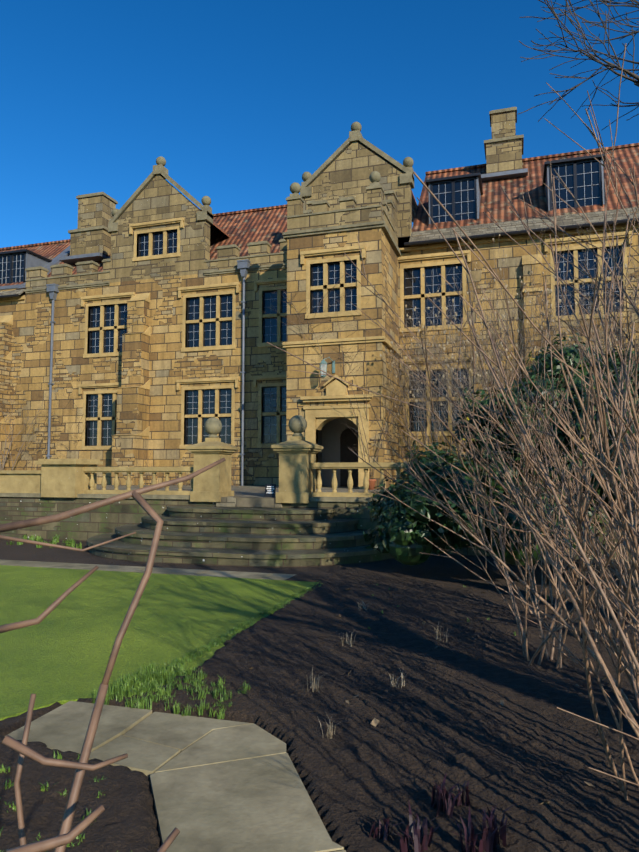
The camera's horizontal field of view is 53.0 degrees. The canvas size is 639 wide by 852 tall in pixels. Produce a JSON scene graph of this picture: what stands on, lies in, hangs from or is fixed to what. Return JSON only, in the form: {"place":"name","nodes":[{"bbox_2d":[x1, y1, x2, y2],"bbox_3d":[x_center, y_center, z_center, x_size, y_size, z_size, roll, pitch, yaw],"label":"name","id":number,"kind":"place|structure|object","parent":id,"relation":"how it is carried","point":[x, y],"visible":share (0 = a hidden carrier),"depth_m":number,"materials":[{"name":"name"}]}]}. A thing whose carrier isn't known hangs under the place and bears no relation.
{"place":"outdoors","nodes":[
{"label":"outdoors","id":0,"kind":"place"},
{"bbox_2d":[0,458,225,851],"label":"rose stems","id":1,"kind":"object","parent":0,"point":[65,836],"visible":1,"depth_m":0.72,"materials":[{"name":"brown plant"}]},
{"bbox_2d":[0,559,296,579],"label":"paved path","id":2,"kind":"structure","parent":0,"point":[232,574],"depth_m":10.34,"materials":[{"name":"grey stone"}]},
{"bbox_2d":[0,565,318,720],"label":"garden lawn","id":3,"kind":"structure","parent":0,"point":[60,653],"depth_m":6.74,"materials":[{"name":"green plant"}]},
{"bbox_2d":[4,701,345,851],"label":"stone paving","id":4,"kind":"structure","parent":0,"point":[218,785],"depth_m":3.38,"materials":[{"name":"grey stone"}]},
{"bbox_2d":[96,485,387,507],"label":"terrace paving","id":5,"kind":"structure","parent":0,"point":[248,496],"depth_m":16.07,"materials":[{"name":"grey stone"}]},
{"bbox_2d":[0,391,54,469],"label":"bare tree","id":6,"kind":"object","parent":5,"relation":"on","point":[3,463],"depth_m":27.26,"materials":[{"name":"brown wood"}]},
{"bbox_2d":[264,484,275,496],"bbox_3d":[-1.062,1.395,13.805,0.240,0.287,0.075,-1,-4,17],"label":"terrace slate sign","id":7,"kind":"object","parent":5,"relation":"on","point":[270,494],"visible":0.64,"depth_m":13.79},
{"bbox_2d":[368,479,375,489],"bbox_3d":[1.557,1.770,19.380,0.330,0.310,0.330,-1,-4,17],"label":"terracotta pot","id":8,"kind":"object","parent":5,"relation":"on","point":[372,482],"visible":0.67,"depth_m":19.27,"materials":[{"name":"orange ceramic"}]},
{"bbox_2d":[0,212,638,488],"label":"manor house sandstone walls","id":9,"kind":"structure","parent":0,"point":[160,360],"depth_m":24.85,"materials":[{"name":"beige stone"}]},
{"bbox_2d":[3,269,490,485],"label":"bare wall vines","id":10,"kind":"object","parent":9,"relation":"attached to","point":[370,474],"depth_m":20.76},
{"bbox_2d":[26,111,521,288],"bbox_3d":[-2.677,-9.425,26.147,20.960,6.690,7.700,-1,-4,17],"label":"parapet and gables","id":11,"kind":"object","parent":9,"relation":"on","point":[350,169],"visible":0.67,"depth_m":25.87,"materials":[{"name":"beige stone"}]},
{"bbox_2d":[111,122,413,215],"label":"ball finials","id":12,"kind":"object","parent":11,"relation":"on","point":[374,176],"visible":0.71,"depth_m":24.16,"materials":[{"name":"beige stone"}]},
{"bbox_2d":[24,107,523,293],"bbox_3d":[-2.659,-9.444,26.121,21.070,6.976,7.900,-1,-4,17],"label":"stone coping","id":13,"kind":"object","parent":11,"relation":"on","point":[206,214],"visible":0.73,"depth_m":24.67,"materials":[{"name":"beige stone"}]},
{"bbox_2d":[0,217,638,488],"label":"window surrounds","id":14,"kind":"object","parent":9,"relation":"attached to","point":[317,418],"depth_m":22.91,"materials":[{"name":"beige stone"}]},
{"bbox_2d":[0,161,621,444],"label":"windows","id":15,"kind":"structure","parent":14,"relation":"in","point":[412,282],"depth_m":23.47,"materials":[{"name":"black glass"}]},
{"bbox_2d":[0,163,618,442],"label":"window panes","id":16,"kind":"structure","parent":15,"relation":"attached to","point":[158,248],"depth_m":23.43,"materials":[{"name":"black glass"}]},
{"bbox_2d":[0,143,638,285],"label":"manor house pantile roofs","id":17,"kind":"structure","parent":9,"relation":"on","point":[241,229],"depth_m":25.42,"materials":[{"name":"red tile"}]},
{"bbox_2d":[0,153,638,445],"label":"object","id":18,"kind":"object","parent":9,"relation":"attached to","point":[554,163],"visible":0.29,"depth_m":23.14,"materials":[{"name":"beige stone"}]},
{"bbox_2d":[0,207,638,295],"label":"manor house stone slate eaves","id":19,"kind":"object","parent":9,"relation":"attached to","point":[535,224],"visible":0.64,"depth_m":22.14,"materials":[{"name":"grey stone"}]},
{"bbox_2d":[320,357,334,377],"bbox_3d":[0.264,-1.855,20.369,0.225,0.680,0.650,-4,-6,47],"label":"manor house porch lantern","id":20,"kind":"object","parent":9,"relation":"attached to","point":[323,361],"depth_m":20.26,"materials":[{"name":"clear glass"}]},
{"bbox_2d":[318,418,357,486],"bbox_3d":[0.966,0.662,21.950,2.500,2.920,2.200,-1,-4,17],"label":"porch interior","id":21,"kind":"object","parent":9,"relation":"in","point":[329,433],"depth_m":23.24,"materials":[{"name":"stone"}]},
{"bbox_2d":[340,428,357,486],"bbox_3d":[1.091,1.129,23.000,0.700,2.095,0.059,-1,-4,17],"label":"doorway","id":22,"kind":"structure","parent":21,"relation":"in","point":[348,438],"depth_m":22.99,"materials":[{"name":"black"}]},
{"bbox_2d":[0,539,638,849],"bbox_3d":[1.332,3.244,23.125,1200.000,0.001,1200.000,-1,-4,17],"label":"earth ground","id":23,"kind":"structure","parent":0,"point":[438,567],"depth_m":10.88,"materials":[{"name":"soil"}]},
{"bbox_2d":[112,448,242,485],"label":"bare rose canes","id":24,"kind":"object","parent":23,"relation":"on","point":[233,481],"visible":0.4,"depth_m":24.12,"materials":[{"name":"brown plant"}]},
{"bbox_2d":[0,534,548,851],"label":"grass tufts","id":25,"kind":"object","parent":23,"relation":"on","point":[144,683],"visible":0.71,"depth_m":4.69,"materials":[{"name":"green plant"}]},
{"bbox_2d":[0,154,604,485],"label":"drainpipes","id":26,"kind":"object","parent":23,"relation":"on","point":[243,266],"visible":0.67,"depth_m":25.54,"materials":[{"name":"grey metal"}]},
{"bbox_2d":[0,497,630,566],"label":"retaining wall steps","id":27,"kind":"structure","parent":23,"relation":"on","point":[109,518],"depth_m":12.85,"materials":[{"name":"stone"}]},
{"bbox_2d":[0,493,383,501],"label":"plinth","id":28,"kind":"structure","parent":27,"relation":"on","point":[329,499],"depth_m":14.23,"materials":[{"name":"beige stone"}]},
{"bbox_2d":[0,436,322,502],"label":"stone piers","id":29,"kind":"structure","parent":28,"relation":"on","point":[69,478],"depth_m":13.99,"materials":[{"name":"beige stone"}]},
{"bbox_2d":[204,415,306,437],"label":"stone ball finials","id":30,"kind":"object","parent":29,"relation":"on","point":[297,424],"visible":0.98,"depth_m":13.70,"materials":[{"name":"beige stone"}]},
{"bbox_2d":[83,462,485,496],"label":"terrace balustrades","id":31,"kind":"object","parent":28,"relation":"on","point":[349,466],"visible":0.54,"depth_m":14.27,"materials":[{"name":"beige stone"}]},
{"bbox_2d":[87,506,378,558],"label":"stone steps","id":32,"kind":"structure","parent":27,"relation":"on","point":[125,547],"depth_m":11.98,"materials":[{"name":"stone"}]},
{"bbox_2d":[0,573,638,851],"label":"garden bed soil clods","id":33,"kind":"object","parent":23,"relation":"on","point":[529,747],"visible":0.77,"depth_m":4.00,"materials":[{"name":"brown soil"}]},
{"bbox_2d":[303,601,449,738],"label":"dry plant tufts","id":34,"kind":"object","parent":33,"relation":"on","point":[313,689],"visible":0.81,"depth_m":4.63,"materials":[{"name":"plant"}]},
{"bbox_2d":[217,588,605,803],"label":"stones","id":35,"kind":"object","parent":33,"relation":"on","point":[375,722],"visible":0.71,"depth_m":4.27,"materials":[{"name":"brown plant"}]},
{"bbox_2d":[369,774,517,851],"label":"purple-leaved plants","id":36,"kind":"object","parent":33,"relation":"on","point":[491,833],"visible":0.96,"depth_m":2.70,"materials":[{"name":"purple plant"}]},
{"bbox_2d":[518,0,638,384],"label":"tree branches","id":37,"kind":"object","parent":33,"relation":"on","point":[626,72],"visible":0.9,"depth_m":5.41,"materials":[{"name":"brown plant"}]},
{"bbox_2d":[267,43,638,799],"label":"bare shrub stems","id":38,"kind":"object","parent":23,"relation":"on","point":[579,519],"visible":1,"depth_m":3.11,"materials":[{"name":"brown wood"}]},
{"bbox_2d":[381,206,638,457],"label":"bare shrub twigs","id":39,"kind":"object","parent":38,"relation":"attached to","point":[438,424],"visible":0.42,"depth_m":19.27,"materials":[{"name":"brown plant"}]},
{"bbox_2d":[380,223,638,418],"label":"dried seed heads","id":40,"kind":"object","parent":39,"relation":"on","point":[503,317],"depth_m":19.03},
{"bbox_2d":[359,332,638,565],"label":"evergreen bushes","id":41,"kind":"object","parent":23,"relation":"on","point":[403,530],"visible":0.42,"depth_m":9.66,"materials":[{"name":"green plant"}]},
{"bbox_2d":[411,358,595,490],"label":"mahonia flowers","id":42,"kind":"object","parent":41,"relation":"on","point":[468,419],"visible":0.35,"depth_m":9.68,"materials":[{"name":"yellow plant"}]},
{"bbox_2d":[0,0,638,247],"label":"sky","id":43,"kind":"structure","parent":0,"point":[239,100],"materials":[{"name":"blue"}]}
]}

